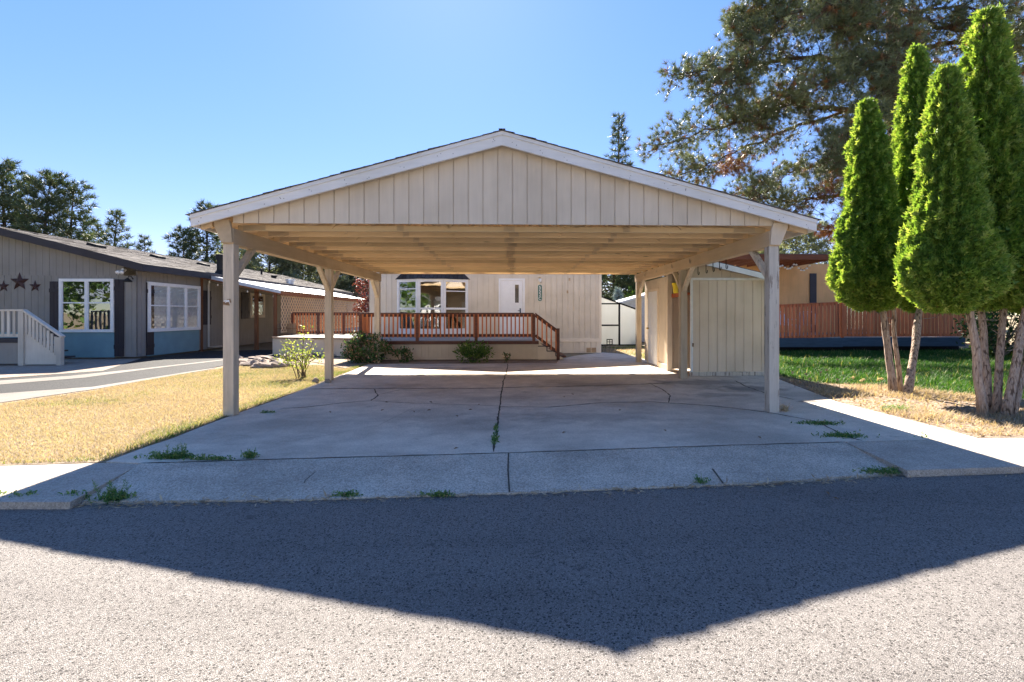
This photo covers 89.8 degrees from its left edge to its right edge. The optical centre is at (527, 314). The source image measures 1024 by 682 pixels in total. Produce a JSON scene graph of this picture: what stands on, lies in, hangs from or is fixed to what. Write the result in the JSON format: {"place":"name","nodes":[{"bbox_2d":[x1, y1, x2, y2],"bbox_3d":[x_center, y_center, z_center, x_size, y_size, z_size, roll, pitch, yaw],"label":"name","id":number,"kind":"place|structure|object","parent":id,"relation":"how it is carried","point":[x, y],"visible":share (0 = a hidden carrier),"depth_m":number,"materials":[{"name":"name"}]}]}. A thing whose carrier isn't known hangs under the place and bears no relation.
{"place":"outdoors","nodes":[
{"label":"outdoors","id":0,"kind":"place"},
{"bbox_2d":[0,309,74,365],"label":"porch steps","id":1,"kind":"structure","parent":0,"point":[26,347],"depth_m":13.93,"materials":[{"name":"white paint"},{"name":"grey siding"}]},
{"bbox_2d":[0,463,138,508],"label":"sidewalk","id":2,"kind":"structure","parent":0,"point":[50,480],"depth_m":4.25,"materials":[{"name":"concrete"}]},
{"bbox_2d":[3,489,41,496],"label":"weed clump","id":3,"kind":"object","parent":2,"relation":"on","point":[28,492],"visible":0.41,"depth_m":3.96,"materials":[{"name":"green plant"}]},
{"bbox_2d":[57,489,90,499],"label":"weed clump","id":4,"kind":"object","parent":2,"relation":"on","point":[73,491],"visible":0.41,"depth_m":3.97,"materials":[{"name":"green plant"}]},
{"bbox_2d":[0,350,273,392],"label":"neighbor driveway","id":5,"kind":"structure","parent":0,"point":[168,360],"depth_m":12.50,"materials":[{"name":"concrete"}]},
{"bbox_2d":[0,368,214,402],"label":"neighbor driveway edge","id":6,"kind":"object","parent":5,"relation":"on","point":[10,397],"visible":0.77,"depth_m":9.09,"materials":[{"name":"concrete"}]},
{"bbox_2d":[0,358,363,465],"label":"dry lawn","id":7,"kind":"structure","parent":0,"point":[62,462],"depth_m":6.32,"materials":[{"name":"plant"}]},
{"bbox_2d":[239,359,257,361],"bbox_3d":[-7.982,1.335,14.589,0.603,0.171,0.373,0,0,-18],"label":"border stone","id":8,"kind":"object","parent":7,"relation":"on","point":[242,360],"visible":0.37,"depth_m":14.48,"materials":[{"name":"grey stone"}]},
{"bbox_2d":[243,360,258,365],"bbox_3d":[-7.432,1.319,13.868,0.470,0.220,0.301,0,0,-2],"label":"border stone","id":9,"kind":"object","parent":7,"relation":"on","point":[251,362],"visible":0.56,"depth_m":13.80,"materials":[{"name":"grey stone"}]},
{"bbox_2d":[250,362,261,367],"bbox_3d":[-6.955,1.316,13.300,0.417,0.202,0.258,0,0,-2],"label":"border stone","id":10,"kind":"object","parent":7,"relation":"on","point":[255,365],"visible":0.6,"depth_m":13.21,"materials":[{"name":"grey stone"}]},
{"bbox_2d":[256,355,272,358],"bbox_3d":[-8.376,1.359,16.297,0.520,0.134,0.391,0,0,-2],"label":"border stone","id":11,"kind":"object","parent":7,"relation":"on","point":[264,356],"visible":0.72,"depth_m":16.21,"materials":[{"name":"grey stone"}]},
{"bbox_2d":[257,362,274,367],"bbox_3d":[-6.705,1.343,13.393,0.594,0.242,0.482,0,0,-2],"label":"border stone","id":12,"kind":"object","parent":7,"relation":"on","point":[265,364],"visible":0.57,"depth_m":13.19,"materials":[{"name":"grey stone"}]},
{"bbox_2d":[271,362,286,367],"bbox_3d":[-6.446,1.335,13.319,0.374,0.246,0.194,0,0,-35],"label":"border stone","id":13,"kind":"object","parent":7,"relation":"on","point":[278,365],"visible":0.75,"depth_m":13.26,"materials":[{"name":"grey stone"}]},
{"bbox_2d":[274,325,324,377],"bbox_3d":[-4.991,0.803,11.156,0.811,1.164,1.011,0,0,43],"label":"rose shrub","id":14,"kind":"object","parent":7,"relation":"on","point":[305,363],"visible":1,"depth_m":11.16,"materials":[{"name":"green plant"}]},
{"bbox_2d":[369,272,601,352],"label":"house","id":15,"kind":"structure","parent":0,"point":[569,306],"depth_m":18.53,"materials":[{"name":"paint"}]},
{"bbox_2d":[396,274,469,333],"bbox_3d":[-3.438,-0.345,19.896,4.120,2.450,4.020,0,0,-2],"label":"bay window","id":16,"kind":"structure","parent":15,"relation":"in","point":[416,293],"depth_m":21.86,"materials":[{"name":"glass"}]},
{"bbox_2d":[499,278,524,333],"bbox_3d":[-0.565,-0.268,18.448,0.941,2.075,0.086,0,0,-2],"label":"door","id":17,"kind":"structure","parent":15,"relation":"in","point":[511,290],"depth_m":18.47,"materials":[{"name":"white paint"}]},
{"bbox_2d":[538,285,541,300],"bbox_3d":[0.449,-0.788,18.509,0.164,0.601,0.024,0,0,-2],"label":"number plaque","id":18,"kind":"object","parent":15,"relation":"attached to","point":[539,292],"visible":1,"depth_m":18.50,"materials":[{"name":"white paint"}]},
{"bbox_2d":[81,442,898,504],"bbox_3d":[-0.016,1.421,4.659,7.078,0.089,1.070,0,0,-7],"label":"driveway apron","id":19,"kind":"object","parent":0,"point":[399,476],"visible":0.97,"depth_m":4.58,"materials":[{"name":"concrete"}]},
{"bbox_2d":[85,478,136,503],"bbox_3d":[-3.196,1.358,3.967,0.329,0.207,0.211,0,0,-2],"label":"weed clump","id":20,"kind":"object","parent":19,"relation":"on","point":[111,494],"visible":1,"depth_m":3.96,"materials":[{"name":"green plant"}]},
{"bbox_2d":[330,489,362,498],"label":"weed clump","id":21,"kind":"object","parent":19,"relation":"on","point":[348,493],"visible":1,"depth_m":4.04,"materials":[{"name":"green plant"}]},
{"bbox_2d":[415,490,454,497],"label":"weed clump","id":22,"kind":"object","parent":19,"relation":"on","point":[440,493],"visible":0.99,"depth_m":4.05,"materials":[{"name":"green plant"}]},
{"bbox_2d":[694,474,710,483],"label":"weed clump","id":23,"kind":"object","parent":19,"relation":"on","point":[699,480],"visible":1,"depth_m":4.36,"materials":[{"name":"green plant"}]},
{"bbox_2d":[852,465,900,475],"bbox_3d":[3.230,1.411,4.674,0.595,0.106,0.201,0,0,-2],"label":"weed clump","id":24,"kind":"object","parent":19,"relation":"on","point":[883,470],"visible":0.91,"depth_m":4.65,"materials":[{"name":"green plant"}]},
{"bbox_2d":[0,473,1023,681],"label":"road","id":25,"kind":"structure","parent":0,"point":[898,578],"depth_m":2.71,"materials":[{"name":"grey asphalt"}]},
{"bbox_2d":[48,472,1022,509],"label":"curb debris","id":26,"kind":"object","parent":25,"relation":"on","point":[325,495],"visible":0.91,"depth_m":4.09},
{"bbox_2d":[0,0,1023,314],"label":"sky","id":27,"kind":"structure","parent":0,"point":[163,107],"materials":[{"name":"blue"}]},
{"bbox_2d":[106,352,975,463],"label":"driveway","id":28,"kind":"structure","parent":0,"point":[528,407],"depth_m":6.97,"materials":[{"name":"concrete"}]},
{"bbox_2d":[134,442,214,459],"bbox_3d":[-3.399,1.314,4.945,0.764,0.194,0.221,0,0,-11],"label":"weed clump","id":29,"kind":"object","parent":28,"relation":"on","point":[177,454],"visible":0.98,"depth_m":4.92,"materials":[{"name":"green plant"}]},
{"bbox_2d":[183,454,236,460],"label":"weed clump","id":30,"kind":"object","parent":28,"relation":"on","point":[215,457],"visible":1,"depth_m":4.89,"materials":[{"name":"green plant"}]},
{"bbox_2d":[240,448,259,458],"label":"weed clump","id":31,"kind":"object","parent":28,"relation":"on","point":[246,454],"visible":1,"depth_m":4.94,"materials":[{"name":"green plant"}]},
{"bbox_2d":[491,432,499,443],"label":"weed clump","id":32,"kind":"object","parent":28,"relation":"on","point":[494,438],"visible":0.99,"depth_m":5.62,"materials":[{"name":"green plant"}]},
{"bbox_2d":[493,423,498,432],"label":"weed clump","id":33,"kind":"object","parent":28,"relation":"on","point":[496,426],"visible":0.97,"depth_m":6.17,"materials":[{"name":"green plant"}]},
{"bbox_2d":[185,128,821,415],"bbox_3d":[-0.369,-0.562,11.059,8.555,3.885,8.330,0,0,-2],"label":"carport","id":34,"kind":"object","parent":28,"relation":"on","point":[501,201],"visible":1,"depth_m":7.17,"materials":[{"name":"beige wood"}]},
{"bbox_2d":[645,258,763,375],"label":"storage shed","id":35,"kind":"structure","parent":28,"relation":"on","point":[725,321],"depth_m":11.65,"materials":[{"name":"paint"}]},
{"bbox_2d":[646,288,658,365],"bbox_3d":[3.407,0.320,14.069,0.105,2.060,1.100,0,0,-2],"label":"door","id":36,"kind":"structure","parent":35,"relation":"in","point":[652,327],"depth_m":13.98,"materials":[{"name":"paint"}]},
{"bbox_2d":[672,283,678,292],"bbox_3d":[3.575,-0.634,12.263,0.256,0.245,0.256,0,0,-2],"label":"plant pot","id":37,"kind":"object","parent":35,"relation":"on","point":[675,287],"visible":0.45,"depth_m":12.19,"materials":[{"name":"yellow plastic"}]},
{"bbox_2d":[779,403,792,411],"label":"weed clump","id":38,"kind":"object","parent":28,"relation":"on","point":[783,408],"visible":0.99,"depth_m":7.31,"materials":[{"name":"beige plant"}]},
{"bbox_2d":[791,419,844,425],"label":"weed clump","id":39,"kind":"object","parent":28,"relation":"on","point":[814,422],"visible":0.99,"depth_m":6.49,"materials":[{"name":"green plant"}]},
{"bbox_2d":[811,429,879,438],"bbox_3d":[3.595,1.370,5.818,0.705,0.108,0.320,0,0,-2],"label":"weed clump","id":40,"kind":"object","parent":28,"relation":"on","point":[842,435],"visible":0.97,"depth_m":5.82,"materials":[{"name":"green plant"}]},
{"bbox_2d":[83,322,1017,463],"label":"yard","id":41,"kind":"structure","parent":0,"point":[266,346],"depth_m":20.62,"materials":[{"name":"green plant"}]},
{"bbox_2d":[0,188,42,232],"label":"pine tree","id":42,"kind":"object","parent":41,"relation":"on","point":[8,210],"visible":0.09,"depth_m":43.07,"materials":[{"name":"green plant"}]},
{"bbox_2d":[0,158,97,241],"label":"pine tree","id":43,"kind":"object","parent":41,"relation":"on","point":[33,184],"visible":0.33,"depth_m":43.56,"materials":[{"name":"green plant"}]},
{"bbox_2d":[0,358,140,378],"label":"neighbor bed","id":44,"kind":"object","parent":41,"relation":"on","point":[74,365],"visible":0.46,"depth_m":13.42,"materials":[{"name":"stone"}]},
{"bbox_2d":[35,177,111,243],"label":"pine tree","id":45,"kind":"object","parent":41,"relation":"on","point":[78,201],"visible":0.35,"depth_m":45.07,"materials":[{"name":"green plant"}]},
{"bbox_2d":[91,222,111,245],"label":"pine tree","id":46,"kind":"object","parent":41,"relation":"on","point":[97,226],"visible":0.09,"depth_m":52.88,"materials":[{"name":"green plant"}]},
{"bbox_2d":[0,360,222,384],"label":"neighbor driveway strip","id":47,"kind":"object","parent":41,"relation":"on","point":[2,382],"visible":0.64,"depth_m":11.45,"materials":[{"name":"concrete"}]},
{"bbox_2d":[94,207,140,249],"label":"pine tree","id":48,"kind":"object","parent":41,"relation":"on","point":[111,222],"visible":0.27,"depth_m":50.72,"materials":[{"name":"green plant"}]},
{"bbox_2d":[134,234,157,252],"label":"pine tree","id":49,"kind":"object","parent":41,"relation":"on","point":[140,245],"visible":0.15,"depth_m":54.53,"materials":[{"name":"green plant"}]},
{"bbox_2d":[0,227,352,357],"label":"neighbor house","id":50,"kind":"structure","parent":41,"relation":"on","point":[86,301],"depth_m":16.04,"materials":[{"name":"grey wood"}]},
{"bbox_2d":[0,280,8,290],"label":"barn star","id":51,"kind":"object","parent":50,"relation":"attached to","point":[3,285],"visible":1,"depth_m":15.89,"materials":[{"name":"metal"}]},
{"bbox_2d":[11,272,27,288],"bbox_3d":[-15.734,-1.050,15.881,0.571,0.543,0.084,0,0,-2],"label":"barn star","id":52,"kind":"object","parent":50,"relation":"attached to","point":[19,281],"visible":1,"depth_m":15.90,"materials":[{"name":"metal"}]},
{"bbox_2d":[29,281,40,290],"bbox_3d":[-15.268,-0.901,15.907,0.361,0.344,0.060,0,0,-2],"label":"barn star","id":53,"kind":"object","parent":50,"relation":"attached to","point":[34,285],"visible":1,"depth_m":15.92,"materials":[{"name":"metal"}]},
{"bbox_2d":[59,279,113,331],"bbox_3d":[-13.683,-0.288,15.960,1.652,1.665,0.070,0,0,-2],"label":"window","id":54,"kind":"structure","parent":50,"relation":"in","point":[85,305],"depth_m":15.98,"materials":[{"name":"glass"}]},
{"bbox_2d":[115,268,125,273],"bbox_3d":[-12.537,-1.339,15.880,0.257,0.200,0.262,0,0,-2],"label":"floodlight","id":55,"kind":"object","parent":50,"relation":"attached to","point":[122,270],"visible":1,"depth_m":15.80,"materials":[{"name":"white paint"}]},
{"bbox_2d":[122,276,132,281],"bbox_3d":[-12.266,-1.106,15.828,0.258,0.190,0.347,0,0,28],"label":"wall lamp","id":56,"kind":"object","parent":50,"relation":"attached to","point":[127,280],"visible":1,"depth_m":15.74,"materials":[{"name":"black metal"}]},
{"bbox_2d":[147,282,200,331],"bbox_3d":[-12.203,-0.253,17.831,0.070,1.619,2.746,0,0,-2],"label":"window","id":57,"kind":"structure","parent":50,"relation":"in","point":[177,307],"depth_m":17.80,"materials":[{"name":"white glass"}]},
{"bbox_2d":[250,293,264,317],"bbox_3d":[-12.381,-0.420,23.589,0.060,1.100,1.300,0,0,-2],"label":"window","id":58,"kind":"structure","parent":50,"relation":"in","point":[261,298],"depth_m":23.80,"materials":[{"name":"glass"}]},
{"bbox_2d":[162,224,211,262],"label":"pine tree","id":59,"kind":"object","parent":41,"relation":"on","point":[187,234],"visible":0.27,"depth_m":42.42,"materials":[{"name":"green plant"}]},
{"bbox_2d":[173,198,240,261],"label":"pine tree","id":60,"kind":"object","parent":41,"relation":"on","point":[201,241],"visible":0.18,"depth_m":44.07,"materials":[{"name":"green plant"}]},
{"bbox_2d":[201,233,257,266],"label":"pine tree","id":61,"kind":"object","parent":41,"relation":"on","point":[212,258],"visible":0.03,"depth_m":42.93,"materials":[{"name":"green plant"}]},
{"bbox_2d":[212,243,322,283],"bbox_3d":[-20.206,-3.033,39.894,9.069,8.862,9.302,0,0,-2],"label":"juniper tree","id":62,"kind":"object","parent":41,"relation":"on","point":[254,261],"visible":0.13,"depth_m":39.59,"materials":[{"name":"dark green needles"},{"name":"bark"}]},
{"bbox_2d":[198,276,364,350],"bbox_3d":[-10.986,-0.087,24.967,3.081,2.935,11.430,0,0,-2],"label":"patio cover","id":63,"kind":"object","parent":41,"relation":"on","point":[286,291],"visible":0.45,"depth_m":20.35,"materials":[{"name":"white metal"}]},
{"bbox_2d":[267,258,365,316],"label":"juniper tree","id":64,"kind":"object","parent":41,"relation":"on","point":[310,269],"visible":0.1,"depth_m":41.52,"materials":[{"name":"green plant"}]},
{"bbox_2d":[312,269,368,295],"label":"pine tree","id":65,"kind":"object","parent":41,"relation":"on","point":[344,282],"visible":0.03,"depth_m":44.60,"materials":[{"name":"green plant"}]},
{"bbox_2d":[346,292,368,330],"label":"white house","id":66,"kind":"structure","parent":41,"relation":"on","point":[352,311],"depth_m":43.57,"materials":[{"name":"paint"}]},
{"bbox_2d":[351,277,368,324],"bbox_3d":[-7.811,-0.627,25.890,2.049,4.022,2.274,0,0,-26],"label":"plum tree","id":67,"kind":"object","parent":41,"relation":"on","point":[364,306],"visible":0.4,"depth_m":25.67,"materials":[{"name":"red plant"}]},
{"bbox_2d":[276,355,556,368],"bbox_3d":[-3.959,1.393,16.049,9.897,0.030,5.534,0,0,-2],"label":"planting bed","id":68,"kind":"object","parent":41,"relation":"on","point":[340,362],"visible":0.31,"depth_m":15.15,"materials":[{"name":"soil"}]},
{"bbox_2d":[294,353,312,357],"bbox_3d":[-7.184,1.329,16.331,0.728,0.287,0.367,0,0,-27],"label":"border stone","id":69,"kind":"object","parent":68,"relation":"on","point":[310,355],"visible":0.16,"depth_m":16.30,"materials":[{"name":"grey stone"}]},
{"bbox_2d":[340,329,393,363],"bbox_3d":[-4.588,0.939,14.811,1.556,1.044,1.228,0,0,-12],"label":"photinia bush","id":70,"kind":"object","parent":68,"relation":"on","point":[354,349],"visible":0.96,"depth_m":14.62,"materials":[{"name":"green plant"}]},
{"bbox_2d":[390,346,413,362],"bbox_3d":[-3.640,1.166,14.957,0.704,0.562,0.562,0,0,-2],"label":"photinia bush","id":71,"kind":"object","parent":68,"relation":"on","point":[404,352],"visible":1,"depth_m":14.83,"materials":[{"name":"green plant"}]},
{"bbox_2d":[271,312,565,359],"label":"deck","id":72,"kind":"structure","parent":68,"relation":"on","point":[432,346],"depth_m":15.53,"materials":[{"name":"paint"}]},
{"bbox_2d":[277,322,295,336],"bbox_3d":[-9.377,0.685,20.022,0.744,0.789,0.029,0,0,-2],"label":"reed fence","id":73,"kind":"object","parent":72,"relation":"on","point":[290,327],"visible":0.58,"depth_m":20.02,"materials":[{"name":"brown wood"}]},
{"bbox_2d":[452,338,494,363],"bbox_3d":[-1.535,1.067,14.836,1.292,0.790,0.720,0,0,-2],"label":"green bush","id":74,"kind":"object","parent":68,"relation":"on","point":[469,351],"visible":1,"depth_m":14.78,"materials":[{"name":"green plant"}]},
{"bbox_2d":[502,352,510,362],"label":"sapling","id":75,"kind":"object","parent":68,"relation":"on","point":[505,357],"visible":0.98,"depth_m":14.69,"materials":[{"name":"green plant"}]},
{"bbox_2d":[603,110,633,290],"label":"pine tree","id":76,"kind":"object","parent":41,"relation":"on","point":[617,123],"visible":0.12,"depth_m":59.53,"materials":[{"name":"needle"},{"name":"bark"}]},
{"bbox_2d":[612,286,624,300],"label":"spruce tree","id":77,"kind":"object","parent":41,"relation":"on","point":[618,291],"visible":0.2,"depth_m":30.15,"materials":[{"name":"green plant"}]},
{"bbox_2d":[617,293,644,341],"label":"outbuilding","id":78,"kind":"structure","parent":41,"relation":"on","point":[630,301],"depth_m":26.19,"materials":[{"name":"grey"}]},
{"bbox_2d":[602,273,661,299],"bbox_3d":[6.241,-2.847,38.294,8.490,8.529,8.083,0,0,-2],"label":"pine tree","id":79,"kind":"object","parent":41,"relation":"on","point":[621,280],"visible":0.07,"depth_m":36.27,"materials":[{"name":"green plant"}]},
{"bbox_2d":[602,275,665,296],"bbox_3d":[10.309,-2.922,39.821,7.884,8.664,9.237,0,0,-34],"label":"pine tree","id":80,"kind":"object","parent":41,"relation":"on","point":[631,284],"depth_m":39.85,"materials":[{"name":"green plant"}]},
{"bbox_2d":[623,281,645,297],"bbox_3d":[8.335,-0.503,34.292,4.952,3.888,2.933,0,0,-2],"label":"deciduous tree","id":81,"kind":"object","parent":41,"relation":"on","point":[632,293],"visible":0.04,"depth_m":33.94,"materials":[{"name":"green plant"}]},
{"bbox_2d":[758,243,795,253],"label":"juniper tree","id":82,"kind":"object","parent":41,"relation":"on","point":[762,252],"visible":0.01,"depth_m":48.15,"materials":[{"name":"green plant"}]},
{"bbox_2d":[779,213,834,263],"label":"juniper tree","id":83,"kind":"object","parent":41,"relation":"on","point":[809,243],"visible":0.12,"depth_m":51.78,"materials":[{"name":"green plant"}]},
{"bbox_2d":[632,0,1023,248],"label":"ponderosa pine","id":84,"kind":"object","parent":41,"relation":"on","point":[856,23],"visible":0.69,"depth_m":24.56,"materials":[{"name":"green plant"}]},
{"bbox_2d":[720,254,998,341],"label":"neighbor house","id":85,"kind":"structure","parent":41,"relation":"on","point":[798,286],"depth_m":23.88,"materials":[{"name":"beige wood"}]},
{"bbox_2d":[779,262,810,270],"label":"string lights","id":86,"kind":"object","parent":85,"relation":"hanging from","point":[782,265],"visible":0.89,"depth_m":20.85,"materials":[{"name":"white metal"}]},
{"bbox_2d":[847,306,866,331],"bbox_3d":[15.214,-0.195,23.940,1.403,1.950,0.050,0,0,-2],"label":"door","id":87,"kind":"structure","parent":85,"relation":"in","point":[847,306],"depth_m":23.95,"materials":[{"name":"brown wood"}]},
{"bbox_2d":[779,302,966,351],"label":"neighbor deck","id":88,"kind":"structure","parent":41,"relation":"on","point":[854,337],"depth_m":18.91,"materials":[{"name":"red wood"}]},
{"bbox_2d":[779,377,1023,437],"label":"dirt bed","id":89,"kind":"object","parent":41,"relation":"on","point":[872,399],"visible":0.32,"depth_m":7.72,"materials":[{"name":"soil"}]},
{"bbox_2d":[814,390,842,396],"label":"weed clump","id":90,"kind":"object","parent":89,"relation":"on","point":[831,393],"visible":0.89,"depth_m":8.76,"materials":[{"name":"brown plant"}]},
{"bbox_2d":[821,382,842,389],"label":"weed clump","id":91,"kind":"object","parent":89,"relation":"on","point":[827,386],"visible":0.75,"depth_m":9.43,"materials":[{"name":"beige plant"}]},
{"bbox_2d":[825,96,906,392],"bbox_3d":[6.174,-1.270,9.252,1.456,5.318,1.510,0,0,38],"label":"cedar tree","id":92,"kind":"object","parent":89,"relation":"on","point":[860,274],"visible":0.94,"depth_m":9.00,"materials":[{"name":"green plant"}]},
{"bbox_2d":[879,404,915,411],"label":"weed clump","id":93,"kind":"object","parent":89,"relation":"on","point":[893,406],"visible":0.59,"depth_m":7.37,"materials":[{"name":"yellow plant"}]},
{"bbox_2d":[780,374,1023,436],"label":"dry weeds","id":94,"kind":"object","parent":89,"relation":"on","point":[866,388],"visible":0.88,"depth_m":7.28,"materials":[{"name":"beige plant"}]},
{"bbox_2d":[890,42,937,394],"bbox_3d":[7.523,-1.906,9.758,2.135,6.658,1.876,0,0,-2],"label":"cedar tree","id":95,"kind":"object","parent":89,"relation":"on","point":[916,70],"visible":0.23,"depth_m":9.74,"materials":[{"name":"green plant"}]},
{"bbox_2d":[915,411,938,418],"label":"weed clump","id":96,"kind":"object","parent":89,"relation":"on","point":[928,415],"visible":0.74,"depth_m":6.79,"materials":[{"name":"beige plant"}]},
{"bbox_2d":[892,61,1020,415],"bbox_3d":[5.789,-1.074,7.157,1.361,4.919,1.464,0,0,-2],"label":"cedar tree","id":97,"kind":"object","parent":89,"relation":"on","point":[948,233],"visible":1,"depth_m":6.91,"materials":[{"name":"green plant"}]},
{"bbox_2d":[957,1,1023,414],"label":"cedar tree","id":98,"kind":"object","parent":89,"relation":"on","point":[994,87],"visible":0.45,"depth_m":7.24,"materials":[{"name":"green plant"}]},
{"bbox_2d":[996,141,1023,416],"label":"cedar tree","id":99,"kind":"object","parent":89,"relation":"on","point":[1012,397],"visible":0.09,"depth_m":6.99,"materials":[{"name":"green plant"}]},
{"bbox_2d":[603,345,644,358],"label":"back grass","id":100,"kind":"structure","parent":0,"point":[620,349],"depth_m":20.26,"materials":[{"name":"plant"}]},
{"bbox_2d":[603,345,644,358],"bbox_3d":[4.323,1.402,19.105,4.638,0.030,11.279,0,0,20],"label":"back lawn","id":101,"kind":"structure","parent":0,"point":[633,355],"depth_m":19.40,"materials":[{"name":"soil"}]},
{"bbox_2d":[601,296,635,345],"bbox_3d":[3.164,0.256,24.387,3.576,2.248,3.037,0,0,-2],"label":"storage shed","id":102,"kind":"object","parent":101,"relation":"on","point":[619,323],"visible":0.53,"depth_m":22.93,"materials":[{"name":"white metal"}]},
{"bbox_2d":[780,311,788,332],"bbox_3d":[10.099,0.348,20.053,0.640,0.955,0.640,0,0,-30],"label":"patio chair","id":103,"kind":"object","parent":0,"point":[784,321],"visible":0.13,"depth_m":20.20,"materials":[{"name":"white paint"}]},
{"bbox_2d":[779,347,1023,397],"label":"green lawn","id":104,"kind":"structure","parent":0,"point":[868,377],"depth_m":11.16,"materials":[{"name":"plant"}]},
{"bbox_2d":[950,309,1023,358],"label":"hedge","id":105,"kind":"object","parent":104,"relation":"on","point":[992,334],"visible":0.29,"depth_m":15.97,"materials":[{"name":"green plant"}]},
{"bbox_2d":[846,438,1023,477],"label":"sidewalk","id":106,"kind":"structure","parent":0,"point":[943,457],"depth_m":5.03,"materials":[{"name":"concrete"}]}
]}

